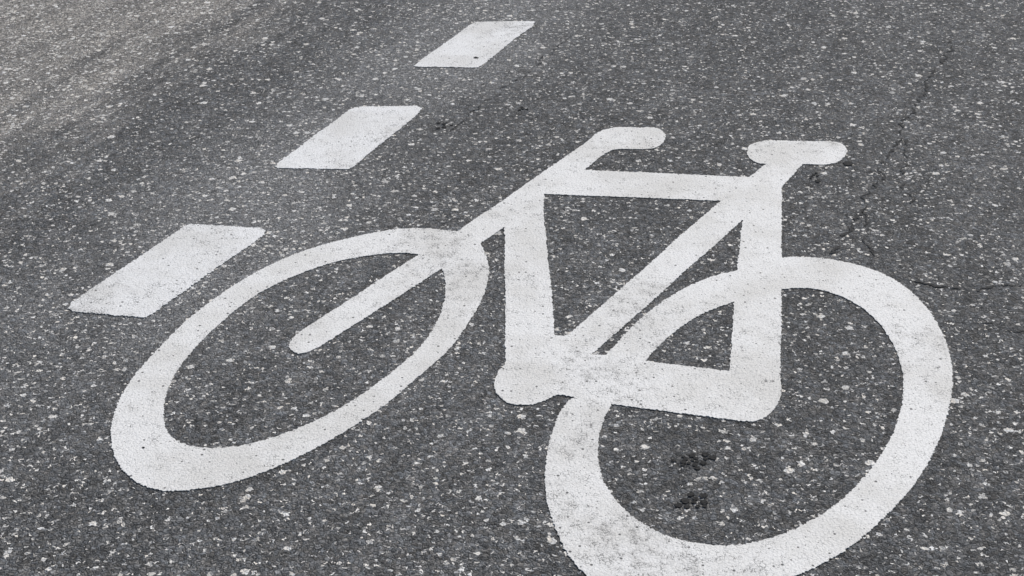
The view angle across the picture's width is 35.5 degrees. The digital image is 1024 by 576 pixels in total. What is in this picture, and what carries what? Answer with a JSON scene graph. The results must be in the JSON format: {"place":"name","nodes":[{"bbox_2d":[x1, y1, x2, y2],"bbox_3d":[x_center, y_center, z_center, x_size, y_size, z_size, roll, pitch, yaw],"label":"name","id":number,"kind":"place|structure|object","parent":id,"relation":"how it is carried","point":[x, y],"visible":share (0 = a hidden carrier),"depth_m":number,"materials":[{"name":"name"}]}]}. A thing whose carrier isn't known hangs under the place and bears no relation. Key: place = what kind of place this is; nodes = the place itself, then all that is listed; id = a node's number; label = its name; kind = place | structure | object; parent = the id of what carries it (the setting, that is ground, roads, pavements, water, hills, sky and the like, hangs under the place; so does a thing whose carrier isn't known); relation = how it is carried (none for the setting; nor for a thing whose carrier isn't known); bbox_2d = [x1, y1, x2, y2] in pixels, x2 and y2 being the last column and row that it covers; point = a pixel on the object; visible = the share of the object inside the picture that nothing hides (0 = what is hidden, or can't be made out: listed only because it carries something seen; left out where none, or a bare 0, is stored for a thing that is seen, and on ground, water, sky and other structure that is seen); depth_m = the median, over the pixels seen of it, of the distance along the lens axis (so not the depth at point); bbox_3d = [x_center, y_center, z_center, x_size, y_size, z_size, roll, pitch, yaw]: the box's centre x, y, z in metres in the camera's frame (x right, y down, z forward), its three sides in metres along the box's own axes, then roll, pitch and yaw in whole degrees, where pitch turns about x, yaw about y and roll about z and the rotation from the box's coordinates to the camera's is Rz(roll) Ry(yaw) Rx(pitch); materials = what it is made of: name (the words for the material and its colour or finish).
{"place":"outdoors","nodes":[
{"label":"outdoors","id":0,"kind":"place"},
{"bbox_2d":[0,0,1023,575],"bbox_3d":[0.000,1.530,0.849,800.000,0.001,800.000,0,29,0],"label":"asphalt road","id":1,"kind":"structure","parent":0,"point":[130,130],"depth_m":3.74,"materials":[{"name":"grey asphalt"}]},
{"bbox_2d":[67,224,265,317],"bbox_3d":[-0.787,-0.047,3.688,0.203,0.001,0.523,14,32,23],"label":"painted lane dash","id":2,"kind":"object","parent":1,"relation":"on","point":[154,279],"visible":1,"depth_m":3.67,"materials":[{"name":"paint"}]},
{"bbox_2d":[275,105,421,169],"bbox_3d":[-0.434,-0.413,4.347,0.199,0.001,0.525,12,31,20],"label":"painted lane dash","id":3,"kind":"object","parent":1,"relation":"on","point":[350,138],"visible":1,"depth_m":4.33,"materials":[{"name":"paint"}]},
{"bbox_2d":[414,21,534,67],"bbox_3d":[-0.108,-0.761,4.974,0.194,0.001,0.513,13,31,21],"label":"painted lane dash","id":4,"kind":"object","parent":1,"relation":"on","point":[484,42],"visible":1,"depth_m":4.96,"materials":[{"name":"paint"}]},
{"bbox_2d":[110,127,953,575],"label":"painted bicycle symbol","id":5,"kind":"object","parent":1,"relation":"on","point":[600,529],"visible":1,"depth_m":3.37,"materials":[{"name":"paint"}]},
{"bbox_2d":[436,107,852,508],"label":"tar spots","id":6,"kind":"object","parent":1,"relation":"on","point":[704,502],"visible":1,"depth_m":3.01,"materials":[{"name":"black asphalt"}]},
{"bbox_2d":[449,35,1023,331],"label":"pavement cracks","id":7,"kind":"object","parent":1,"relation":"on","point":[883,177],"visible":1,"depth_m":4.07,"materials":[{"name":"black asphalt"}]}
]}

